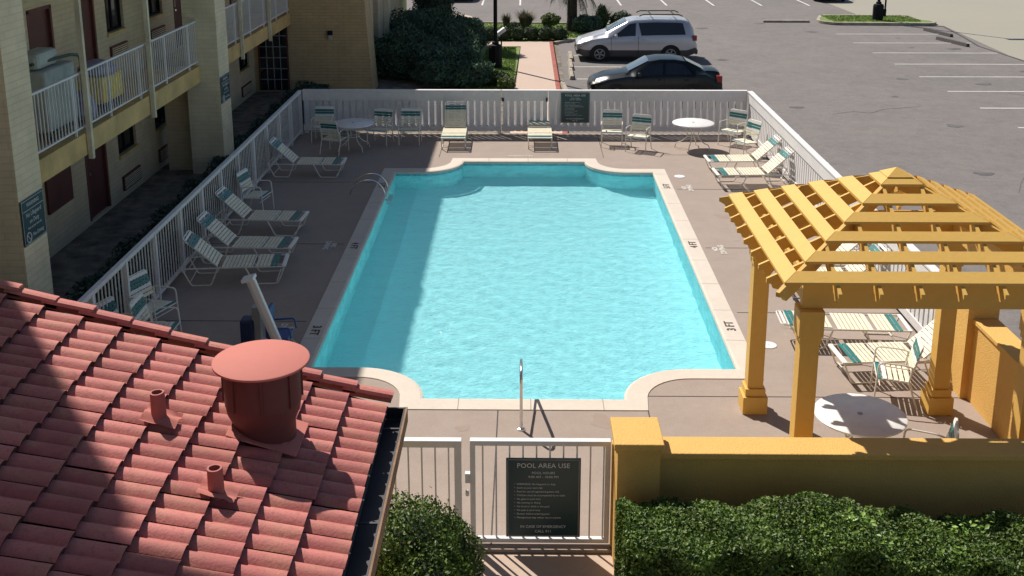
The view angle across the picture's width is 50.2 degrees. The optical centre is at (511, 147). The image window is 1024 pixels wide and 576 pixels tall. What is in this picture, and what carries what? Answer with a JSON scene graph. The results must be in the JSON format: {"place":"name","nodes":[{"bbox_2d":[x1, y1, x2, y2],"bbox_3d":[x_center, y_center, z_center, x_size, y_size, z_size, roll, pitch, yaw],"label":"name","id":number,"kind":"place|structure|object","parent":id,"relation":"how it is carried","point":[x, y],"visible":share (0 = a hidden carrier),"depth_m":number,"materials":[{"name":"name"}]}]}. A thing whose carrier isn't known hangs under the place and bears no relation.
{"place":"outdoors","nodes":[
{"label":"outdoors","id":0,"kind":"place"},
{"bbox_2d":[76,89,96,122],"bbox_3d":[-7.971,-0.785,20.262,0.520,0.600,0.507,0,14,1],"label":"laundry bag","id":1,"kind":"object","parent":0,"point":[83,105],"visible":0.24,"depth_m":20.10,"materials":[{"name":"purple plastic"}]},
{"bbox_2d":[303,44,571,132],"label":"ground","id":2,"kind":"structure","parent":0,"point":[390,82],"depth_m":38.33,"materials":[{"name":"plant"}]},
{"bbox_2d":[50,92,322,318],"bbox_3d":[-7.588,1.411,23.798,2.900,0.001,27.300,0,14,1],"label":"side bed","id":3,"kind":"object","parent":2,"relation":"on","point":[87,252],"visible":0.25,"depth_m":23.26,"materials":[{"name":"soil"}]},
{"bbox_2d":[58,80,330,315],"bbox_3d":[-6.782,1.073,24.318,1.242,0.641,25.616,0,14,1],"label":"groundcover","id":4,"kind":"object","parent":3,"relation":"on","point":[90,281],"visible":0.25,"depth_m":22.45,"materials":[{"name":"green plant"}]},
{"bbox_2d":[0,0,406,294],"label":"hotel building","id":5,"kind":"structure","parent":2,"relation":"on","point":[174,61],"depth_m":24.55,"materials":[{"name":"paint"}]},
{"bbox_2d":[20,189,46,247],"bbox_3d":[-7.145,1.042,16.328,0.025,0.690,0.760,0,14,1],"label":"warning sign","id":6,"kind":"object","parent":5,"relation":"attached to","point":[33,217],"visible":1,"depth_m":16.31,"materials":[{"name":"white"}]},
{"bbox_2d":[26,4,54,49],"bbox_3d":[-8.918,-1.661,20.672,0.132,2.000,1.060,0,14,1],"label":"door","id":7,"kind":"structure","parent":5,"relation":"in","point":[39,20],"depth_m":20.64,"materials":[{"name":"red paint"}]},
{"bbox_2d":[27,47,84,140],"bbox_3d":[-8.127,-1.026,19.272,0.550,1.510,1.604,0,14,1],"label":"linen cart","id":8,"kind":"object","parent":5,"relation":"on","point":[46,68],"visible":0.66,"depth_m":18.74,"materials":[{"name":"fabric"}]},
{"bbox_2d":[80,0,98,60],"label":"door","id":9,"kind":"structure","parent":5,"relation":"in","point":[87,6],"depth_m":22.97,"materials":[{"name":"red paint"}]},
{"bbox_2d":[84,143,111,220],"bbox_3d":[-8.895,0.394,23.249,0.132,2.080,1.160,0,14,1],"label":"door","id":10,"kind":"structure","parent":5,"relation":"in","point":[97,174],"depth_m":23.48,"materials":[{"name":"red paint"}]},
{"bbox_2d":[75,59,122,110],"bbox_3d":[-8.087,-1.282,21.453,0.760,0.955,1.050,0,14,1],"label":"laundry cart","id":11,"kind":"object","parent":5,"relation":"on","point":[92,62],"visible":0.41,"depth_m":21.07,"materials":[{"name":"yellow plastic"}]},
{"bbox_2d":[104,0,126,36],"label":"window","id":12,"kind":"structure","parent":5,"relation":"in","point":[112,7],"depth_m":24.36,"materials":[{"name":"glass"}]},
{"bbox_2d":[117,126,139,159],"bbox_3d":[-8.865,-0.504,24.957,0.190,1.270,1.230,0,14,1],"label":"window","id":13,"kind":"structure","parent":5,"relation":"in","point":[125,139],"depth_m":25.17,"materials":[{"name":"glass"}]},
{"bbox_2d":[148,0,164,20],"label":"window","id":14,"kind":"structure","parent":5,"relation":"in","point":[153,5],"depth_m":27.01,"materials":[{"name":"black glass"}]},
{"bbox_2d":[155,106,165,133],"bbox_3d":[-8.835,-1.137,27.478,0.190,1.270,1.430,0,14,1],"label":"window","id":15,"kind":"structure","parent":5,"relation":"in","point":[160,119],"depth_m":27.51,"materials":[{"name":"black glass"}]},
{"bbox_2d":[173,0,182,47],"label":"door","id":16,"kind":"structure","parent":5,"relation":"in","point":[176,3],"depth_m":28.79,"materials":[{"name":"red paint"}]},
{"bbox_2d":[220,72,230,103],"bbox_3d":[-7.021,-1.479,26.788,0.025,0.650,0.800,0,14,1],"label":"warning sign","id":17,"kind":"object","parent":5,"relation":"attached to","point":[225,87],"visible":1,"depth_m":26.76,"materials":[{"name":"teal"}]},
{"bbox_2d":[239,53,250,74],"bbox_3d":[-8.741,-3.120,35.383,0.190,1.270,1.330,0,14,1],"label":"window","id":18,"kind":"structure","parent":5,"relation":"in","point":[242,62],"depth_m":35.60,"materials":[{"name":"black glass"}]},
{"bbox_2d":[258,27,289,89],"bbox_3d":[-8.021,-3.069,36.719,1.020,2.280,0.054,0,14,1],"label":"window","id":19,"kind":"structure","parent":5,"relation":"in","point":[273,56],"depth_m":36.77,"materials":[{"name":"glass"}]},
{"bbox_2d":[0,279,407,575],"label":"tiled building","id":20,"kind":"structure","parent":2,"relation":"on","point":[125,450],"depth_m":7.75,"materials":[{"name":"tile"}]},
{"bbox_2d":[374,19,459,78],"bbox_3d":[-3.440,-3.584,39.495,3.651,2.120,2.559,8,16,30],"label":"juniper bush","id":21,"kind":"object","parent":2,"relation":"on","point":[400,53],"visible":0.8,"depth_m":38.92,"materials":[{"name":"green plant"}]},
{"bbox_2d":[390,3,462,32],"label":"juniper bush","id":22,"kind":"object","parent":2,"relation":"on","point":[421,19],"visible":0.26,"depth_m":42.35,"materials":[{"name":"green plant"}]},
{"bbox_2d":[484,42,561,132],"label":"walkway","id":23,"kind":"structure","parent":2,"relation":"on","point":[535,68],"depth_m":41.31,"materials":[{"name":"concrete"}]},
{"bbox_2d":[549,41,567,132],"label":"painted kerb","id":24,"kind":"structure","parent":2,"relation":"on","point":[556,76],"depth_m":41.04,"materials":[{"name":"red paint"}]},
{"bbox_2d":[142,133,999,553],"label":"pool deck","id":25,"kind":"structure","parent":2,"relation":"on","point":[220,307],"depth_m":18.36,"materials":[{"name":"concrete"}]},
{"bbox_2d":[96,296,145,334],"bbox_3d":[-5.867,2.753,16.337,0.611,0.917,0.573,5,15,18],"label":"patio chair","id":26,"kind":"object","parent":25,"relation":"on","point":[110,299],"visible":0.24,"depth_m":16.47,"materials":[{"name":"white plastic"}]},
{"bbox_2d":[129,269,179,325],"bbox_3d":[-5.753,2.473,17.452,0.611,0.917,0.572,5,15,20],"label":"patio chair","id":27,"kind":"object","parent":25,"relation":"on","point":[155,302],"visible":0.81,"depth_m":17.52,"materials":[{"name":"white plastic"}]},
{"bbox_2d":[129,292,181,343],"bbox_3d":[-5.395,2.695,16.567,0.611,0.917,0.572,0,14,0],"label":"patio chair","id":28,"kind":"object","parent":25,"relation":"on","point":[134,301],"visible":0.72,"depth_m":16.61,"materials":[{"name":"white plastic"}]},
{"bbox_2d":[66,90,302,323],"bbox_3d":[-6.026,1.346,21.263,0.085,1.280,19.250,0,14,1],"label":"picket fence","id":29,"kind":"object","parent":25,"relation":"on","point":[295,132],"visible":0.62,"depth_m":20.85,"materials":[{"name":"metal"}]},
{"bbox_2d":[180,230,289,286],"bbox_3d":[-4.971,1.942,19.629,1.847,0.875,0.647,-1,14,-5],"label":"sun lounger","id":30,"kind":"object","parent":25,"relation":"on","point":[219,255],"visible":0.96,"depth_m":19.57,"materials":[{"name":"beige plastic"}]},
{"bbox_2d":[194,211,298,264],"bbox_3d":[-5.023,1.682,20.663,1.847,0.875,0.647,0,14,2],"label":"sun lounger","id":31,"kind":"object","parent":25,"relation":"on","point":[249,238],"visible":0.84,"depth_m":20.63,"materials":[{"name":"beige plastic"}]},
{"bbox_2d":[236,168,274,215],"bbox_3d":[-5.541,0.941,23.557,0.611,0.917,0.572,3,14,11],"label":"patio chair","id":32,"kind":"object","parent":25,"relation":"on","point":[252,195],"visible":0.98,"depth_m":23.51,"materials":[{"name":"white plastic"}]},
{"bbox_2d":[214,186,308,235],"bbox_3d":[-5.123,1.275,22.288,1.847,0.875,0.647,1,14,3],"label":"sun lounger","id":33,"kind":"object","parent":25,"relation":"on","point":[259,214],"visible":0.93,"depth_m":22.25,"materials":[{"name":"beige plastic"}]},
{"bbox_2d":[240,273,296,342],"bbox_3d":[-3.656,2.465,16.463,1.033,1.400,0.850,0,14,1],"label":"pool lift","id":34,"kind":"object","parent":25,"relation":"on","point":[251,326],"visible":0.71,"depth_m":16.41,"materials":[{"name":"grey metal"}]},
{"bbox_2d":[267,137,346,177],"bbox_3d":[-4.974,0.213,26.518,1.847,0.875,0.647,0,14,1],"label":"sun lounger","id":35,"kind":"object","parent":25,"relation":"on","point":[276,144],"visible":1,"depth_m":26.45,"materials":[{"name":"beige plastic"}]},
{"bbox_2d":[311,106,334,142],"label":"patio chair","id":36,"kind":"object","parent":25,"relation":"on","point":[324,108],"visible":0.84,"depth_m":30.03,"materials":[{"name":"white plastic"}]},
{"bbox_2d":[319,121,348,155],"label":"patio chair","id":37,"kind":"object","parent":25,"relation":"on","point":[336,135],"visible":0.96,"depth_m":28.36,"materials":[{"name":"white plastic"}]},
{"bbox_2d":[333,118,373,152],"bbox_3d":[-4.195,-0.319,28.943,1.100,0.737,1.100,-2,14,-7],"label":"patio table","id":38,"kind":"object","parent":25,"relation":"on","point":[354,123],"visible":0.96,"depth_m":28.80,"materials":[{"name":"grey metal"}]},
{"bbox_2d":[349,173,387,193],"bbox_3d":[-3.239,1.063,25.199,0.956,0.832,0.647,0,14,1],"label":"pool ladder","id":39,"kind":"object","parent":25,"relation":"attached to","point":[355,184],"visible":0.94,"depth_m":24.93,"materials":[{"name":"silver metal"}]},
{"bbox_2d":[367,108,393,146],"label":"patio chair","id":40,"kind":"object","parent":25,"relation":"on","point":[378,110],"visible":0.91,"depth_m":29.68,"materials":[{"name":"white plastic"}]},
{"bbox_2d":[302,89,500,132],"bbox_3d":[-3.081,-1.015,30.668,5.545,1.282,0.190,0,14,1],"label":"board fence","id":41,"kind":"object","parent":25,"relation":"on","point":[483,109],"visible":0.81,"depth_m":30.59,"materials":[{"name":"white paint"}]},
{"bbox_2d":[501,89,547,130],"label":"pool gate","id":42,"kind":"structure","parent":41,"relation":"attached to","point":[522,108],"depth_m":30.56,"materials":[{"name":"metal"}]},
{"bbox_2d":[398,108,421,145],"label":"patio chair","id":43,"kind":"object","parent":25,"relation":"on","point":[409,110],"visible":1,"depth_m":29.76,"materials":[{"name":"white plastic"}]},
{"bbox_2d":[395,437,461,521],"bbox_3d":[-3.308,3.715,11.819,5.540,1.280,0.085,0,14,1],"label":"picket fence","id":44,"kind":"object","parent":25,"relation":"on","point":[455,443],"visible":0.24,"depth_m":11.67,"materials":[{"name":"metal"}]},
{"bbox_2d":[441,101,467,148],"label":"sun lounger","id":45,"kind":"object","parent":25,"relation":"on","point":[454,133],"visible":1,"depth_m":29.98,"materials":[{"name":"beige plastic"}]},
{"bbox_2d":[517,358,524,431],"bbox_3d":[0.130,3.334,15.146,0.110,1.361,1.782,0,14,1],"label":"pool handrail","id":46,"kind":"object","parent":25,"relation":"on","point":[521,428],"visible":1,"depth_m":14.27,"materials":[{"name":"silver metal"}]},
{"bbox_2d":[300,158,763,410],"bbox_3d":[0.235,1.947,21.494,6.952,0.082,13.582,0,14,1],"label":"pool coping","id":47,"kind":"object","parent":25,"relation":"on","point":[637,391],"visible":0.98,"depth_m":17.79,"materials":[{"name":"concrete"}]},
{"bbox_2d":[528,120,551,148],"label":"sun lounger","id":48,"kind":"object","parent":25,"relation":"on","point":[539,133],"visible":1,"depth_m":29.53,"materials":[{"name":"beige plastic"}]},
{"bbox_2d":[265,140,832,431],"bbox_3d":[-0.136,1.960,21.360,10.723,0.001,18.010,0,14,1],"label":"deck stain","id":49,"kind":"object","parent":25,"relation":"on","point":[601,420],"visible":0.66,"depth_m":17.32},
{"bbox_2d":[147,134,958,544],"bbox_3d":[0.283,1.968,21.318,12.500,0.003,19.400,0,14,1],"label":"deck joint","id":50,"kind":"object","parent":25,"relation":"on","point":[497,410],"visible":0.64,"depth_m":15.29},
{"bbox_2d":[609,440,613,546],"bbox_3d":[1.086,3.748,11.769,0.040,1.280,0.090,0,14,1],"label":"gate post","id":51,"kind":"object","parent":25,"relation":"on","point":[611,498],"visible":0.57,"depth_m":11.71,"materials":[{"name":"metal"}]},
{"bbox_2d":[465,437,610,542],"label":"pool gate","id":52,"kind":"structure","parent":51,"relation":"attached to","point":[470,475],"depth_m":11.72,"materials":[{"name":"metal"}]},
{"bbox_2d":[506,458,580,536],"bbox_3d":[0.336,3.761,11.741,0.800,0.950,0.016,0,14,1],"label":"rules sign","id":53,"kind":"object","parent":52,"relation":"attached to","point":[543,495],"visible":1,"depth_m":11.73,"materials":[{"name":"grey metal"}]},
{"bbox_2d":[601,109,622,147],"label":"patio chair","id":54,"kind":"object","parent":25,"relation":"on","point":[617,112],"visible":1,"depth_m":29.54,"materials":[{"name":"white plastic"}]},
{"bbox_2d":[625,114,651,153],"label":"patio chair","id":55,"kind":"object","parent":25,"relation":"on","point":[646,128],"visible":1,"depth_m":28.95,"materials":[{"name":"white plastic"}]},
{"bbox_2d":[548,89,747,133],"bbox_3d":[3.784,-0.996,30.591,5.534,1.282,0.190,0,14,1],"label":"board fence","id":56,"kind":"object","parent":25,"relation":"on","point":[632,100],"visible":0.81,"depth_m":30.52,"materials":[{"name":"white paint"}]},
{"bbox_2d":[561,93,589,122],"bbox_3d":[1.765,-1.123,30.484,0.800,0.860,0.016,0,14,1],"label":"rules sign","id":57,"kind":"object","parent":56,"relation":"attached to","point":[575,107],"visible":1,"depth_m":30.48,"materials":[{"name":"green metal"}]},
{"bbox_2d":[672,118,713,152],"bbox_3d":[4.796,-0.330,28.988,1.100,0.737,1.100,-12,18,-39],"label":"patio table","id":58,"kind":"object","parent":25,"relation":"on","point":[690,123],"visible":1,"depth_m":28.88,"materials":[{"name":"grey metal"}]},
{"bbox_2d":[712,245,726,253],"bbox_3d":[4.027,1.975,21.276,0.257,0.002,0.501,0,14,1],"label":"warning marking","id":59,"kind":"object","parent":25,"relation":"on","point":[721,247],"visible":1,"depth_m":21.27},
{"bbox_2d":[717,109,747,147],"bbox_3d":[5.966,-0.539,29.455,0.572,0.917,0.611,12,18,39],"label":"patio chair","id":60,"kind":"object","parent":25,"relation":"on","point":[740,123],"visible":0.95,"depth_m":29.50,"materials":[{"name":"white plastic"}]},
{"bbox_2d":[703,134,781,174],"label":"sun lounger","id":61,"kind":"object","parent":25,"relation":"on","point":[744,157],"visible":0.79,"depth_m":26.72,"materials":[{"name":"beige plastic"}]},
{"bbox_2d":[729,119,761,154],"bbox_3d":[6.058,-0.245,28.283,0.611,0.917,0.572,-7,16,-27],"label":"patio chair","id":62,"kind":"object","parent":25,"relation":"on","point":[743,140],"visible":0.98,"depth_m":28.28,"materials":[{"name":"white plastic"}]},
{"bbox_2d":[711,146,793,188],"bbox_3d":[5.654,0.449,25.580,1.847,0.875,0.647,-1,14,-2],"label":"sun lounger","id":63,"kind":"object","parent":25,"relation":"on","point":[754,171],"visible":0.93,"depth_m":25.52,"materials":[{"name":"beige plastic"}]},
{"bbox_2d":[765,341,776,348],"bbox_3d":[3.982,3.055,16.958,0.260,0.018,0.260,0,14,1],"label":"skimmer lid","id":64,"kind":"object","parent":25,"relation":"on","point":[770,345],"visible":0.75,"depth_m":16.92,"materials":[{"name":"white paint"}]},
{"bbox_2d":[610,309,1023,567],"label":"garden wall","id":65,"kind":"structure","parent":25,"relation":"on","point":[934,477],"depth_m":11.39,"materials":[{"name":"yellow paint"}]},
{"bbox_2d":[791,244,888,297],"bbox_3d":[5.607,2.094,19.021,1.847,0.875,0.647,0,14,0],"label":"sun lounger","id":66,"kind":"object","parent":25,"relation":"on","point":[862,267],"visible":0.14,"depth_m":19.07,"materials":[{"name":"beige plastic"}]},
{"bbox_2d":[747,91,938,346],"bbox_3d":[6.541,0.893,23.062,0.190,1.282,15.250,0,14,1],"label":"board fence","id":67,"kind":"object","parent":25,"relation":"on","point":[805,163],"visible":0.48,"depth_m":24.57,"materials":[{"name":"white paint"}]},
{"bbox_2d":[776,310,912,350],"bbox_3d":[5.145,2.838,17.043,1.986,0.395,0.647,1,14,3],"label":"sun lounger","id":68,"kind":"object","parent":25,"relation":"on","point":[855,316],"visible":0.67,"depth_m":16.95,"materials":[{"name":"beige plastic"}]},
{"bbox_2d":[834,243,862,270],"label":"sun lounger","id":69,"kind":"object","parent":25,"relation":"on","point":[847,248],"visible":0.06,"depth_m":19.86,"materials":[{"name":"beige plastic"}]},
{"bbox_2d":[814,393,907,437],"bbox_3d":[4.240,3.584,13.387,1.100,0.737,1.100,5,15,20],"label":"patio table","id":70,"kind":"object","parent":25,"relation":"on","point":[857,415],"visible":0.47,"depth_m":13.25,"materials":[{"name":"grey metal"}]},
{"bbox_2d":[719,167,1023,438],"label":"pergola","id":71,"kind":"object","parent":25,"relation":"on","point":[954,225],"visible":0.84,"depth_m":12.18,"materials":[{"name":"yellow paint"}]},
{"bbox_2d":[828,320,933,383],"bbox_3d":[5.617,2.875,15.909,1.847,0.875,0.647,-1,14,-4],"label":"sun lounger","id":72,"kind":"object","parent":25,"relation":"on","point":[886,353],"visible":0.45,"depth_m":15.91,"materials":[{"name":"beige plastic"}]},
{"bbox_2d":[869,334,923,409],"bbox_3d":[5.323,3.055,15.133,0.611,0.917,0.572,3,14,13],"label":"patio chair","id":73,"kind":"object","parent":25,"relation":"on","point":[877,365],"visible":1,"depth_m":15.04,"materials":[{"name":"white plastic"}]},
{"bbox_2d":[903,417,958,437],"bbox_3d":[4.875,3.633,12.827,0.611,0.917,0.572,5,15,19],"label":"patio chair","id":74,"kind":"object","parent":25,"relation":"on","point":[952,433],"visible":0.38,"depth_m":12.83,"materials":[{"name":"white plastic"}]},
{"bbox_2d":[500,11,512,26],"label":"ornamental grass","id":75,"kind":"object","parent":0,"point":[506,19],"depth_m":50.58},
{"bbox_2d":[313,165,734,399],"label":"pool water","id":76,"kind":"structure","parent":0,"point":[561,281],"depth_m":19.42,"materials":[{"name":"liquid"}]},
{"bbox_2d":[485,24,586,41],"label":"lawn","id":77,"kind":"structure","parent":0,"point":[523,40],"depth_m":48.50,"materials":[{"name":"green plant"}]},
{"bbox_2d":[411,0,454,13],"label":"columnar conifer","id":78,"kind":"object","parent":77,"relation":"on","point":[428,4],"visible":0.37,"depth_m":47.29,"materials":[{"name":"green plant"}]},
{"bbox_2d":[513,8,538,28],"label":"ornamental grass","id":79,"kind":"object","parent":77,"relation":"on","point":[525,18],"depth_m":50.17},
{"bbox_2d":[484,25,569,39],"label":"hedge","id":80,"kind":"object","parent":77,"relation":"on","point":[529,32],"visible":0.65,"depth_m":48.13,"materials":[{"name":"green plant"}]},
{"bbox_2d":[482,22,608,44],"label":"kerb","id":81,"kind":"structure","parent":77,"relation":"on","point":[563,41],"depth_m":48.39,"materials":[{"name":"concrete"}]},
{"bbox_2d":[540,12,560,28],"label":"shrub","id":82,"kind":"object","parent":77,"relation":"on","point":[549,19],"visible":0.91,"depth_m":50.41,"materials":[{"name":"green plant"}]},
{"bbox_2d":[545,0,599,31],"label":"palm tree","id":83,"kind":"object","parent":77,"relation":"on","point":[571,6],"visible":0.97,"depth_m":50.76,"materials":[{"name":"plant"}]},
{"bbox_2d":[571,14,603,31],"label":"shrub","id":84,"kind":"object","parent":77,"relation":"on","point":[585,23],"visible":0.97,"depth_m":50.25,"materials":[{"name":"green plant"}]},
{"bbox_2d":[595,3,608,29],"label":"shrub","id":85,"kind":"object","parent":77,"relation":"on","point":[601,11],"visible":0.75,"depth_m":51.03,"materials":[{"name":"green plant"}]},
{"bbox_2d":[607,10,631,25],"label":"shrub","id":86,"kind":"object","parent":77,"relation":"on","point":[615,16],"visible":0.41,"depth_m":51.59,"materials":[{"name":"green plant"}]},
{"bbox_2d":[472,553,613,575],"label":"path","id":87,"kind":"structure","parent":0,"point":[496,564],"depth_m":11.65,"materials":[{"name":"concrete"}]},
{"label":"near bed","id":88,"kind":"structure","parent":87,"relation":"on","visible":0},
{"bbox_2d":[375,487,487,575],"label":"boxwood bush","id":89,"kind":"object","parent":88,"relation":"on","point":[418,540],"visible":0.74,"depth_m":10.05,"materials":[{"name":"green plant"}]},
{"bbox_2d":[613,490,1023,575],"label":"hedge","id":90,"kind":"object","parent":88,"relation":"on","point":[808,533],"visible":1,"depth_m":10.21,"materials":[{"name":"green plant"}]},
{"bbox_2d":[464,14,920,88],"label":"lawn","id":91,"kind":"structure","parent":0,"point":[506,65],"depth_m":45.51,"materials":[{"name":"plant"}]},
{"bbox_2d":[409,58,494,87],"bbox_3d":[-2.034,-2.621,37.801,3.165,1.020,1.753,0,14,1],"label":"juniper bush","id":92,"kind":"object","parent":91,"relation":"on","point":[442,73],"visible":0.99,"depth_m":37.34,"materials":[{"name":"green plant"}]},
{"bbox_2d":[421,15,483,60],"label":"juniper bush","id":93,"kind":"object","parent":91,"relation":"on","point":[453,31],"visible":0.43,"depth_m":40.37,"materials":[{"name":"green plant"}]},
{"bbox_2d":[454,14,491,54],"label":"juniper bush","id":94,"kind":"object","parent":91,"relation":"on","point":[476,25],"visible":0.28,"depth_m":43.38,"materials":[{"name":"green plant"}]},
{"bbox_2d":[489,0,501,67],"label":"lamp post","id":95,"kind":"object","parent":91,"relation":"on","point":[495,51],"visible":0.94,"depth_m":41.16,"materials":[{"name":"brown metal"}]},
{"bbox_2d":[487,70,510,85],"bbox_3d":[-0.523,-2.442,37.851,0.918,0.567,0.910,8,16,30],"label":"shrub","id":96,"kind":"object","parent":91,"relation":"on","point":[494,75],"visible":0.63,"depth_m":37.58,"materials":[{"name":"green plant"}]},
{"bbox_2d":[497,75,515,88],"bbox_3d":[-0.198,-2.242,37.274,0.680,0.461,0.694,0,14,1],"label":"shrub","id":97,"kind":"object","parent":91,"relation":"on","point":[507,82],"visible":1,"depth_m":37.10,"materials":[{"name":"green plant"}]},
{"bbox_2d":[407,0,1023,340],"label":"parking lot","id":98,"kind":"structure","parent":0,"point":[824,75],"depth_m":38.59,"materials":[{"name":"asphalt"}]},
{"bbox_2d":[574,10,697,61],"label":"parked minivan","id":99,"kind":"object","parent":98,"relation":"on","point":[647,34],"visible":0.97,"depth_m":42.89,"materials":[{"name":"silver metal"}]},
{"bbox_2d":[587,54,722,103],"bbox_3d":[4.647,-2.301,35.712,4.309,1.436,2.076,0,14,1],"label":"parked car","id":100,"kind":"object","parent":98,"relation":"on","point":[662,72],"visible":0.75,"depth_m":34.92,"materials":[{"name":"black paint"}]},
{"bbox_2d":[481,0,1023,127],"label":"stall line","id":101,"kind":"object","parent":98,"relation":"on","point":[944,64],"visible":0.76,"depth_m":42.39,"materials":[{"name":"paint"}]},
{"bbox_2d":[763,20,809,21],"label":"kerb stone","id":102,"kind":"object","parent":98,"relation":"on","point":[786,20],"visible":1,"depth_m":54.39,"materials":[{"name":"concrete"}]},
{"bbox_2d":[601,23,1023,175],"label":"oil stain","id":103,"kind":"object","parent":98,"relation":"on","point":[979,173],"visible":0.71,"depth_m":38.56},
{"bbox_2d":[816,14,936,25],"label":"traffic island","id":104,"kind":"structure","parent":98,"relation":"on","point":[825,20],"depth_m":53.41,"materials":[{"name":"green plant"}]},
{"bbox_2d":[872,0,886,20],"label":"lamp post","id":105,"kind":"object","parent":104,"relation":"on","point":[879,10],"visible":0.93,"depth_m":54.10,"materials":[{"name":"brown metal"}]},
{"bbox_2d":[923,28,952,36],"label":"wheel stop","id":106,"kind":"object","parent":98,"relation":"on","point":[937,32],"visible":1,"depth_m":50.49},
{"bbox_2d":[936,36,969,46],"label":"wheel stop","id":107,"kind":"object","parent":98,"relation":"on","point":[953,41],"visible":1,"depth_m":47.64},
{"bbox_2d":[931,26,1023,60],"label":"kerb","id":108,"kind":"object","parent":98,"relation":"on","point":[974,43],"visible":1,"depth_m":47.89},
{"bbox_2d":[821,0,1023,59],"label":"pavement","id":109,"kind":"structure","parent":0,"point":[998,25],"depth_m":57.47,"materials":[{"name":"concrete"}]},
{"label":"pool floor","id":110,"kind":"structure","parent":0,"visible":0},
{"bbox_2d":[396,164,652,175],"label":"pool wall","id":111,"kind":"structure","parent":110,"relation":"on","point":[525,164],"depth_m":27.32,"materials":[{"name":"paint"}]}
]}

